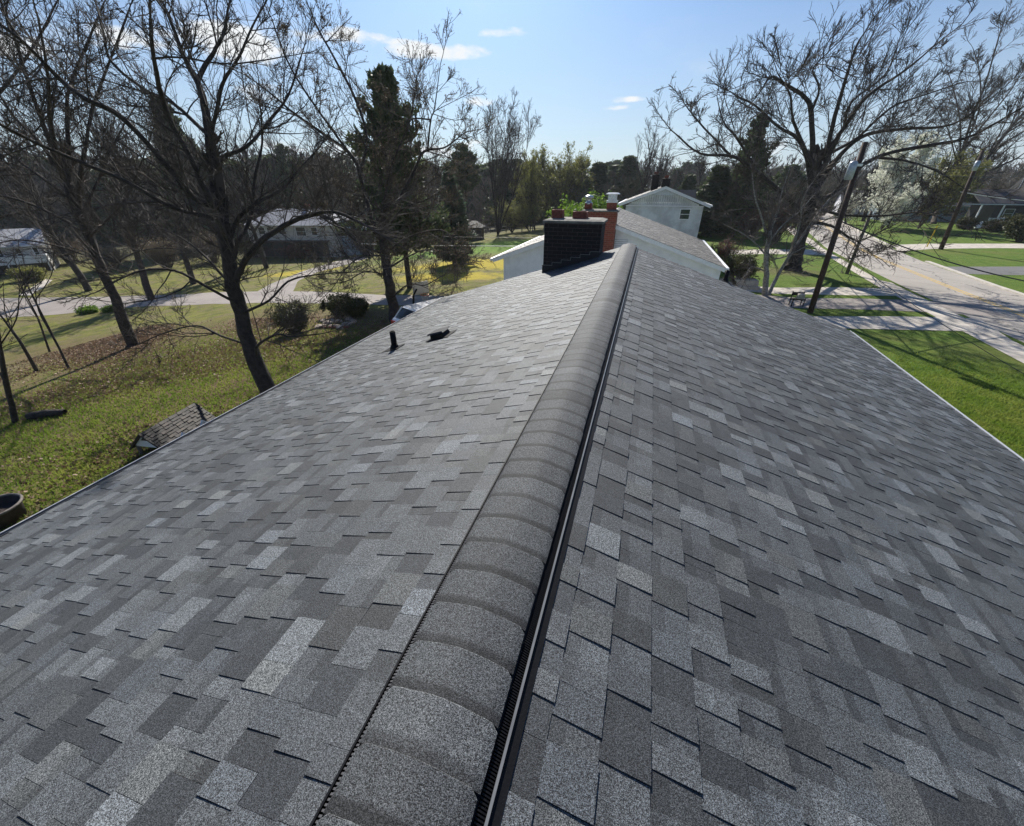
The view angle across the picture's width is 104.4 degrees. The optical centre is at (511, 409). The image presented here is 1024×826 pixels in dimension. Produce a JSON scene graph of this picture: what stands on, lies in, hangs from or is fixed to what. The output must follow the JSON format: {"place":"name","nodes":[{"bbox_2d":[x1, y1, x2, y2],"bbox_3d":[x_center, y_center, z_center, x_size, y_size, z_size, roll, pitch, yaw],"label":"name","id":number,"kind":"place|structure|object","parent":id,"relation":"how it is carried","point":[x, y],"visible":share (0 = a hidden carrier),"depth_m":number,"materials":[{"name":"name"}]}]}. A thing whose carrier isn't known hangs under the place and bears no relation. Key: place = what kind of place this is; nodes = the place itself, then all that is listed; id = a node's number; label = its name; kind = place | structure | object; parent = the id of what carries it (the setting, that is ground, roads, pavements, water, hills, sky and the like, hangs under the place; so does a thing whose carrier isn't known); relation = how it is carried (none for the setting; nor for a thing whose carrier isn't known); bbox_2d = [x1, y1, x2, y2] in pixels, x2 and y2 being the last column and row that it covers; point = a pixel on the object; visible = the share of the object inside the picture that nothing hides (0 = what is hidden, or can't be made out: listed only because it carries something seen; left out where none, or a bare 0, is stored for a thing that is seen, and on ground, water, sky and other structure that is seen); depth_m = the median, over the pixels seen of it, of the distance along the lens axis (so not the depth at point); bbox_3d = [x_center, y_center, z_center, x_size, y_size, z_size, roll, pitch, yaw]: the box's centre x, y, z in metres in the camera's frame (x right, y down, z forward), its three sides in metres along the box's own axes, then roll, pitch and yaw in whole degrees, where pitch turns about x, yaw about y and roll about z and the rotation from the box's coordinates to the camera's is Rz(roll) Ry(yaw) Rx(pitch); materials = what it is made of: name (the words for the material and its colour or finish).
{"place":"outdoors","nodes":[
{"label":"outdoors","id":0,"kind":"place"},
{"bbox_2d":[412,281,428,303],"bbox_3d":[-5.344,-6.246,22.199,1.573,1.587,0.988,-10,31,-17],"label":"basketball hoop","id":1,"kind":"object","parent":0,"point":[419,290],"visible":0.66,"depth_m":22.26,"materials":[{"name":"white plastic"}]},
{"bbox_2d":[0,204,1023,531],"bbox_3d":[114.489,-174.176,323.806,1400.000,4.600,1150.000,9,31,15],"label":"ground","id":2,"kind":"structure","parent":0,"point":[70,330],"depth_m":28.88,"materials":[{"name":"green plant"}]},
{"bbox_2d":[0,493,26,529],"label":"planter","id":3,"kind":"object","parent":2,"relation":"on","point":[12,509],"visible":0.99,"depth_m":8.63,"materials":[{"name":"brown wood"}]},
{"bbox_2d":[0,253,39,370],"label":"sapling","id":4,"kind":"object","parent":2,"relation":"on","point":[29,357],"visible":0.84,"depth_m":19.36,"materials":[{"name":"brown plant"}]},
{"bbox_2d":[0,269,41,422],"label":"sapling","id":5,"kind":"object","parent":2,"relation":"on","point":[14,417],"visible":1,"depth_m":11.98,"materials":[{"name":"brown plant"}]},
{"bbox_2d":[5,265,49,281],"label":"shrub","id":6,"kind":"object","parent":2,"relation":"on","point":[41,271],"visible":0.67,"depth_m":49.54,"materials":[{"name":"green plant"}]},
{"bbox_2d":[3,239,54,351],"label":"sapling","id":7,"kind":"object","parent":2,"relation":"on","point":[36,315],"visible":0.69,"depth_m":23.05,"materials":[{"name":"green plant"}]},
{"bbox_2d":[0,228,60,274],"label":"house","id":8,"kind":"structure","parent":2,"relation":"on","point":[30,234],"depth_m":53.80,"materials":[{"name":"beige"}]},
{"bbox_2d":[3,235,69,368],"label":"sapling","id":9,"kind":"object","parent":2,"relation":"on","point":[49,329],"visible":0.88,"depth_m":18.24,"materials":[{"name":"brown plant"}]},
{"bbox_2d":[24,409,66,419],"bbox_3d":[-15.566,0.162,13.275,1.207,0.342,0.267,-3,30,-5],"label":"log","id":10,"kind":"object","parent":2,"relation":"on","point":[41,414],"visible":0.98,"depth_m":13.18,"materials":[{"name":"grey wood"}]},
{"bbox_2d":[0,105,92,290],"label":"bare tree","id":11,"kind":"object","parent":2,"relation":"on","point":[79,274],"visible":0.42,"depth_m":40.75,"materials":[{"name":"brown plant"}]},
{"bbox_2d":[6,80,98,247],"bbox_3d":[-67.583,-35.560,59.677,9.774,24.079,8.955,14,33,24],"label":"bare tree","id":12,"kind":"object","parent":2,"relation":"on","point":[26,110],"visible":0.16,"depth_m":59.38,"materials":[{"name":"brown plant"}]},
{"bbox_2d":[0,0,114,248],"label":"bare tree","id":13,"kind":"object","parent":2,"relation":"on","point":[22,109],"visible":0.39,"depth_m":18.57,"materials":[{"name":"brown plant"}]},
{"bbox_2d":[48,228,84,263],"bbox_3d":[-67.363,-24.754,60.368,6.771,4.919,4.938,9,31,15],"label":"thicket","id":14,"kind":"object","parent":2,"relation":"on","point":[67,242],"visible":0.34,"depth_m":59.64,"materials":[{"name":"brown plant"}]},
{"bbox_2d":[74,303,99,314],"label":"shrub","id":15,"kind":"object","parent":2,"relation":"on","point":[90,309],"visible":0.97,"depth_m":36.65,"materials":[{"name":"green plant"}]},
{"bbox_2d":[43,83,154,299],"bbox_3d":[-37.112,-19.542,36.764,6.810,18.874,6.239,14,33,24],"label":"bare tree","id":16,"kind":"object","parent":2,"relation":"on","point":[146,286],"visible":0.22,"depth_m":37.85,"materials":[{"name":"brown plant"}]},
{"bbox_2d":[72,239,128,268],"bbox_3d":[-57.848,-22.233,56.761,6.142,4.108,5.563,-5,30,-8],"label":"thicket","id":17,"kind":"object","parent":2,"relation":"on","point":[104,251],"visible":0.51,"depth_m":56.07,"materials":[{"name":"brown plant"}]},
{"bbox_2d":[0,0,219,347],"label":"bare tree","id":18,"kind":"object","parent":2,"relation":"on","point":[52,140],"visible":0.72,"depth_m":17.58,"materials":[{"name":"brown plant"}]},
{"bbox_2d":[90,81,162,249],"bbox_3d":[-55.547,-34.068,58.107,8.333,23.135,7.067,4,30,7],"label":"bare tree","id":19,"kind":"object","parent":2,"relation":"on","point":[149,231],"visible":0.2,"depth_m":58.15,"materials":[{"name":"brown plant"}]},
{"bbox_2d":[136,233,179,267],"bbox_3d":[-50.441,-22.993,57.087,5.249,5.045,6.427,9,31,15],"label":"thicket","id":20,"kind":"object","parent":2,"relation":"on","point":[157,254],"visible":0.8,"depth_m":56.42,"materials":[{"name":"brown plant"}]},
{"bbox_2d":[118,77,213,283],"bbox_3d":[-38.317,-24.877,45.148,9.485,20.060,8.850,-4,30,-6],"label":"bare tree","id":21,"kind":"object","parent":2,"relation":"on","point":[191,273],"visible":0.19,"depth_m":44.80,"materials":[{"name":"brown plant"}]},
{"bbox_2d":[129,402,215,453],"bbox_3d":[-9.527,0.651,11.258,1.168,1.006,1.750,4,30,7],"label":"hutch","id":22,"kind":"object","parent":2,"relation":"on","point":[189,418],"visible":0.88,"depth_m":10.92,"materials":[{"name":"grey wood"}]},
{"bbox_2d":[163,115,221,257],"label":"bare tree","id":23,"kind":"object","parent":2,"relation":"on","point":[196,182],"visible":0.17,"depth_m":49.01,"materials":[{"name":"brown plant"}]},
{"bbox_2d":[147,96,237,245],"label":"pine tree","id":24,"kind":"object","parent":2,"relation":"on","point":[178,120],"visible":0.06,"depth_m":69.05,"materials":[{"name":"green plant"}]},
{"bbox_2d":[0,315,389,518],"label":"leaf litter","id":25,"kind":"object","parent":2,"relation":"on","point":[96,350],"visible":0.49,"depth_m":17.60,"materials":[{"name":"brown plant"}]},
{"bbox_2d":[189,229,219,262],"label":"thicket","id":26,"kind":"object","parent":2,"relation":"on","point":[213,258],"visible":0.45,"depth_m":60.64,"materials":[{"name":"brown plant"}]},
{"bbox_2d":[0,0,427,393],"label":"bare tree","id":27,"kind":"object","parent":2,"relation":"on","point":[212,159],"visible":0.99,"depth_m":9.88,"materials":[{"name":"brown plant"}]},
{"bbox_2d":[175,92,269,267],"bbox_3d":[-36.431,-28.580,51.233,8.951,20.280,8.351,0,30,1],"label":"bare tree","id":28,"kind":"object","parent":2,"relation":"on","point":[252,228],"visible":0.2,"depth_m":52.56,"materials":[{"name":"brown plant"}]},
{"bbox_2d":[0,291,446,317],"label":"lane","id":29,"kind":"structure","parent":2,"relation":"on","point":[50,307],"depth_m":38.52,"materials":[{"name":"grey asphalt"}]},
{"bbox_2d":[246,104,298,208],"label":"bare tree","id":30,"kind":"object","parent":2,"relation":"on","point":[270,145],"visible":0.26,"depth_m":80.68,"materials":[{"name":"brown plant"}]},
{"bbox_2d":[264,143,290,208],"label":"pine tree","id":31,"kind":"object","parent":2,"relation":"on","point":[279,149],"visible":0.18,"depth_m":79.13,"materials":[{"name":"green plant"}]},
{"bbox_2d":[264,293,302,318],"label":"shrub","id":32,"kind":"object","parent":2,"relation":"on","point":[278,306],"visible":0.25,"depth_m":23.75,"materials":[{"name":"brown plant"}]},
{"bbox_2d":[263,305,311,332],"bbox_3d":[-11.234,-4.668,20.527,2.344,1.653,2.009,2,30,3],"label":"shrub","id":33,"kind":"object","parent":2,"relation":"on","point":[277,318],"visible":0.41,"depth_m":20.13,"materials":[{"name":"green plant"}]},
{"bbox_2d":[244,204,345,257],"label":"house","id":34,"kind":"structure","parent":2,"relation":"on","point":[274,243],"depth_m":64.92,"materials":[{"name":"beige"}]},
{"bbox_2d":[277,242,315,258],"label":"shrub","id":35,"kind":"object","parent":2,"relation":"on","point":[297,255],"visible":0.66,"depth_m":63.84,"materials":[{"name":"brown plant"}]},
{"bbox_2d":[284,122,334,208],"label":"bare tree","id":36,"kind":"object","parent":2,"relation":"on","point":[311,152],"visible":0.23,"depth_m":81.31,"materials":[{"name":"brown plant"}]},
{"bbox_2d":[254,257,365,293],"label":"side drive","id":37,"kind":"structure","parent":2,"relation":"on","point":[289,288],"depth_m":43.38,"materials":[{"name":"grey concrete"}]},
{"bbox_2d":[316,292,352,316],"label":"shrub","id":38,"kind":"object","parent":2,"relation":"on","point":[329,305],"visible":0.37,"depth_m":23.07,"materials":[{"name":"green plant"}]},
{"bbox_2d":[336,296,368,316],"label":"shrub","id":39,"kind":"object","parent":2,"relation":"on","point":[361,308],"visible":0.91,"depth_m":22.39,"materials":[{"name":"green plant"}]},
{"bbox_2d":[208,0,498,325],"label":"bare tree","id":40,"kind":"object","parent":2,"relation":"on","point":[391,298],"visible":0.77,"depth_m":17.12,"materials":[{"name":"brown plant"}]},
{"bbox_2d":[336,62,453,288],"bbox_3d":[-7.754,-14.542,26.311,7.270,12.962,7.019,13,32,21],"label":"pine tree","id":41,"kind":"object","parent":2,"relation":"on","point":[388,77],"visible":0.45,"depth_m":24.71,"materials":[{"name":"green plant"}]},
{"bbox_2d":[0,195,824,240],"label":"undergrowth","id":42,"kind":"object","parent":2,"relation":"on","point":[18,224],"visible":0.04,"depth_m":82.92,"materials":[{"name":"green plant"}]},
{"bbox_2d":[391,297,442,323],"bbox_3d":[-3.247,-4.346,18.694,2.000,1.498,4.550,26,38,37],"label":"car","id":43,"kind":"object","parent":2,"relation":"on","point":[404,311],"visible":0.04,"depth_m":17.58,"materials":[{"name":"white paint"}]},
{"bbox_2d":[421,132,443,204],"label":"bare tree","id":44,"kind":"object","parent":2,"relation":"on","point":[440,179],"visible":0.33,"depth_m":68.48,"materials":[{"name":"brown plant"}]},
{"bbox_2d":[429,171,478,264],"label":"pine tree","id":45,"kind":"object","parent":2,"relation":"on","point":[461,209],"visible":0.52,"depth_m":35.55,"materials":[{"name":"green plant"}]},
{"bbox_2d":[441,143,481,216],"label":"pine tree","id":46,"kind":"object","parent":2,"relation":"on","point":[474,179],"visible":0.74,"depth_m":61.48,"materials":[{"name":"green plant"}]},
{"bbox_2d":[469,221,484,240],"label":"shed","id":47,"kind":"structure","parent":2,"relation":"on","point":[474,227],"depth_m":64.20,"materials":[{"name":"grey wood"}]},
{"bbox_2d":[463,86,540,234],"bbox_3d":[-2.023,-38.922,63.363,11.399,20.711,12.336,9,31,15],"label":"bare tree","id":48,"kind":"object","parent":2,"relation":"on","point":[506,171],"visible":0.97,"depth_m":62.33,"materials":[{"name":"brown plant"}]},
{"bbox_2d":[486,199,533,232],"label":"budding tree","id":49,"kind":"object","parent":2,"relation":"on","point":[508,218],"visible":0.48,"depth_m":68.74,"materials":[{"name":"green plant"}]},
{"bbox_2d":[0,209,1023,825],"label":"house","id":50,"kind":"structure","parent":2,"relation":"on","point":[580,529],"depth_m":1.68,"materials":[{"name":"grey"}]},
{"bbox_2d":[0,135,1023,242],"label":"woodland","id":51,"kind":"object","parent":2,"relation":"on","point":[831,183],"visible":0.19,"depth_m":86.07,"materials":[{"name":"brown plant"}]},
{"bbox_2d":[509,203,544,231],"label":"budding tree","id":52,"kind":"object","parent":2,"relation":"on","point":[530,219],"visible":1,"depth_m":65.06,"materials":[{"name":"green plant"}]},
{"bbox_2d":[509,149,560,229],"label":"budding tree","id":53,"kind":"object","parent":2,"relation":"on","point":[532,190],"visible":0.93,"depth_m":67.61,"materials":[{"name":"green plant"}]},
{"bbox_2d":[519,141,592,217],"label":"budding tree","id":54,"kind":"object","parent":2,"relation":"on","point":[570,169],"visible":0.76,"depth_m":68.68,"materials":[{"name":"green plant"}]},
{"bbox_2d":[538,155,595,208],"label":"budding tree","id":55,"kind":"object","parent":2,"relation":"on","point":[572,176],"visible":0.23,"depth_m":69.98,"materials":[{"name":"green plant"}]},
{"bbox_2d":[550,163,596,210],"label":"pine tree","id":56,"kind":"object","parent":2,"relation":"on","point":[586,182],"visible":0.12,"depth_m":71.83,"materials":[{"name":"green plant"}]},
{"bbox_2d":[546,188,624,218],"bbox_3d":[7.221,-17.048,36.761,7.852,6.031,6.760,-6,30,-11],"label":"shrub","id":57,"kind":"object","parent":2,"relation":"on","point":[602,204],"visible":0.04,"depth_m":35.84,"materials":[{"name":"green plant"}]},
{"bbox_2d":[588,161,624,203],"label":"pine tree","id":58,"kind":"object","parent":2,"relation":"on","point":[600,171],"visible":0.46,"depth_m":78.08,"materials":[{"name":"green plant"}]},
{"bbox_2d":[490,193,728,279],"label":"house","id":59,"kind":"structure","parent":2,"relation":"on","point":[622,226],"depth_m":15.94,"materials":[{"name":"white paint"}]},
{"bbox_2d":[610,155,647,207],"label":"pine tree","id":60,"kind":"object","parent":2,"relation":"on","point":[627,166],"visible":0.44,"depth_m":80.28,"materials":[{"name":"green plant"}]},
{"bbox_2d":[632,109,672,198],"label":"bare tree","id":61,"kind":"object","parent":2,"relation":"on","point":[648,164],"visible":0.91,"depth_m":66.91,"materials":[{"name":"brown plant"}]},
{"bbox_2d":[618,172,712,237],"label":"house","id":62,"kind":"structure","parent":2,"relation":"on","point":[684,216],"depth_m":30.72,"materials":[{"name":"white paint"}]},
{"bbox_2d":[652,135,678,186],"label":"bare tree","id":63,"kind":"object","parent":2,"relation":"on","point":[665,171],"visible":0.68,"depth_m":74.17,"materials":[{"name":"brown plant"}]},
{"bbox_2d":[688,135,716,196],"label":"bare tree","id":64,"kind":"object","parent":2,"relation":"on","point":[699,166],"visible":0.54,"depth_m":71.15,"materials":[{"name":"brown plant"}]},
{"bbox_2d":[695,164,744,237],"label":"pine tree","id":65,"kind":"object","parent":2,"relation":"on","point":[708,192],"visible":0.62,"depth_m":51.52,"materials":[{"name":"green plant"}]},
{"bbox_2d":[709,236,744,259],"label":"shrub","id":66,"kind":"object","parent":2,"relation":"on","point":[721,250],"visible":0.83,"depth_m":33.84,"materials":[{"name":"brown plant"}]},
{"bbox_2d":[720,250,774,283],"bbox_3d":[16.045,-9.823,27.702,3.072,2.371,3.228,-17,34,-27],"label":"shrub","id":67,"kind":"object","parent":2,"relation":"on","point":[738,260],"visible":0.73,"depth_m":27.41,"materials":[{"name":"green plant"}]},
{"bbox_2d":[714,114,784,236],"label":"pine tree","id":68,"kind":"object","parent":2,"relation":"on","point":[732,197],"visible":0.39,"depth_m":49.11,"materials":[{"name":"green plant"}]},
{"bbox_2d":[734,202,774,237],"bbox_3d":[31.477,-24.642,51.694,5.412,4.480,5.712,9,31,15],"label":"shrub","id":69,"kind":"object","parent":2,"relation":"on","point":[754,223],"visible":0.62,"depth_m":51.06,"materials":[{"name":"green plant"}]},
{"bbox_2d":[762,205,794,241],"bbox_3d":[32.186,-22.624,47.846,4.615,4.762,4.416,-2,30,-4],"label":"shrub","id":70,"kind":"object","parent":2,"relation":"on","point":[778,225],"visible":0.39,"depth_m":47.86,"materials":[{"name":"green plant"}]},
{"bbox_2d":[757,164,804,217],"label":"pine tree","id":71,"kind":"object","parent":2,"relation":"on","point":[786,170],"visible":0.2,"depth_m":74.93,"materials":[{"name":"green plant"}]},
{"bbox_2d":[709,138,897,295],"bbox_3d":[16.244,-10.783,23.151,10.414,8.690,4.469,-16,33,-26],"label":"tree","id":72,"kind":"object","parent":2,"relation":"on","point":[768,235],"visible":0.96,"depth_m":23.37,"materials":[{"name":"brown plant"}]},
{"bbox_2d":[647,0,1023,282],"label":"oak tree","id":73,"kind":"object","parent":2,"relation":"on","point":[814,154],"visible":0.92,"depth_m":27.24,"materials":[{"name":"brown plant"}]},
{"bbox_2d":[807,142,867,313],"bbox_3d":[16.186,-8.616,20.064,0.982,8.189,0.365,-2,30,-4],"label":"utility pole","id":74,"kind":"object","parent":2,"relation":"on","point":[852,171],"visible":0.94,"depth_m":19.59,"materials":[{"name":"brown wood"}]},
{"bbox_2d":[842,222,1023,280],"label":"power line","id":75,"kind":"object","parent":74,"relation":"attached to","point":[929,255],"visible":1,"depth_m":20.08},
{"bbox_2d":[808,235,894,282],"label":"verge","id":76,"kind":"structure","parent":2,"relation":"on","point":[879,277],"depth_m":33.40,"materials":[{"name":"green plant"}]},
{"bbox_2d":[835,135,871,215],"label":"bare tree","id":77,"kind":"object","parent":2,"relation":"on","point":[850,160],"visible":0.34,"depth_m":78.32,"materials":[{"name":"brown plant"}]},
{"bbox_2d":[861,104,917,221],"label":"bare tree","id":78,"kind":"object","parent":2,"relation":"on","point":[869,183],"visible":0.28,"depth_m":72.12,"materials":[{"name":"brown plant"}]},
{"bbox_2d":[867,183,927,229],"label":"blossom tree","id":79,"kind":"object","parent":2,"relation":"on","point":[886,220],"visible":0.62,"depth_m":59.23,"materials":[{"name":"white plant"}]},
{"bbox_2d":[856,129,949,226],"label":"blossom tree","id":80,"kind":"object","parent":2,"relation":"on","point":[883,172],"visible":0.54,"depth_m":61.30,"materials":[{"name":"white plant"}]},
{"bbox_2d":[866,192,971,221],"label":"house","id":81,"kind":"structure","parent":2,"relation":"on","point":[949,218],"depth_m":75.03,"materials":[{"name":"blue"}]},
{"bbox_2d":[882,0,1023,223],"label":"bare tree","id":82,"kind":"object","parent":2,"relation":"on","point":[956,104],"visible":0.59,"depth_m":64.72,"materials":[{"name":"brown plant"}]},
{"bbox_2d":[911,148,994,228],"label":"budding tree","id":83,"kind":"object","parent":2,"relation":"on","point":[980,172],"visible":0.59,"depth_m":59.06,"materials":[{"name":"green plant"}]},
{"bbox_2d":[895,244,1023,250],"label":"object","id":84,"kind":"structure","parent":2,"relation":"on","point":[922,246],"depth_m":45.32,"materials":[{"name":"concrete"}]},
{"bbox_2d":[938,150,984,249],"bbox_3d":[46.412,-21.272,41.131,1.262,9.415,0.517,-6,30,-11],"label":"utility pole","id":85,"kind":"object","parent":2,"relation":"on","point":[963,196],"visible":0.88,"depth_m":40.88,"materials":[{"name":"brown wood"}]},
{"bbox_2d":[954,215,981,229],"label":"shrub","id":86,"kind":"object","parent":2,"relation":"on","point":[960,221],"visible":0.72,"depth_m":62.32,"materials":[{"name":"green plant"}]},
{"bbox_2d":[925,261,1023,295],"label":"kerb","id":87,"kind":"structure","parent":2,"relation":"on","point":[980,280],"depth_m":29.37,"materials":[{"name":"concrete"}]},
{"bbox_2d":[947,119,1013,188],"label":"bare tree","id":88,"kind":"object","parent":2,"relation":"on","point":[984,177],"visible":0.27,"depth_m":85.28,"materials":[{"name":"brown plant"}]},
{"bbox_2d":[952,73,1023,187],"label":"bare tree","id":89,"kind":"object","parent":2,"relation":"on","point":[1009,140],"visible":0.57,"depth_m":73.44,"materials":[{"name":"brown plant"}]},
{"bbox_2d":[954,177,1023,228],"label":"house","id":90,"kind":"structure","parent":2,"relation":"on","point":[996,208],"depth_m":63.98,"materials":[{"name":"grey"}]},
{"bbox_2d":[979,218,1005,231],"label":"shrub","id":91,"kind":"object","parent":2,"relation":"on","point":[996,227],"visible":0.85,"depth_m":58.98,"materials":[{"name":"green plant"}]},
{"bbox_2d":[1000,213,1023,241],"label":"shrub","id":92,"kind":"object","parent":2,"relation":"on","point":[1014,226],"visible":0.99,"depth_m":48.60,"materials":[{"name":"green plant"}]},
{"bbox_2d":[0,0,1023,185],"label":"sky","id":93,"kind":"structure","parent":0,"point":[590,69],"materials":[{"name":"blue"}]},
{"bbox_2d":[733,249,825,254],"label":"path","id":94,"kind":"structure","parent":0,"point":[809,252],"depth_m":41.98,"materials":[{"name":"concrete"}]},
{"bbox_2d":[734,284,894,295],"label":"path","id":95,"kind":"structure","parent":0,"point":[849,291],"depth_m":26.33,"materials":[{"name":"concrete"}]},
{"bbox_2d":[735,277,759,289],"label":"steps","id":96,"kind":"structure","parent":95,"relation":"on","point":[753,283],"depth_m":26.94,"materials":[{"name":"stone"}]},
{"bbox_2d":[759,295,1010,339],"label":"driveway","id":97,"kind":"structure","parent":0,"point":[976,325],"depth_m":21.16,"materials":[{"name":"grey concrete"}]},
{"bbox_2d":[788,226,1023,362],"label":"pavement","id":98,"kind":"structure","parent":0,"point":[1013,349],"depth_m":22.89,"materials":[{"name":"concrete"}]},
{"bbox_2d":[809,213,1023,341],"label":"road","id":99,"kind":"structure","parent":0,"point":[1012,325],"depth_m":28.18,"materials":[{"name":"grey asphalt"}]},
{"bbox_2d":[873,345,1023,458],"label":"grass","id":100,"kind":"structure","parent":0,"point":[1007,413],"depth_m":13.35,"materials":[{"name":"green plant"}]},
{"bbox_2d":[948,266,1023,274],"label":"driveway asphalt","id":101,"kind":"structure","parent":0,"point":[1017,270],"depth_m":32.72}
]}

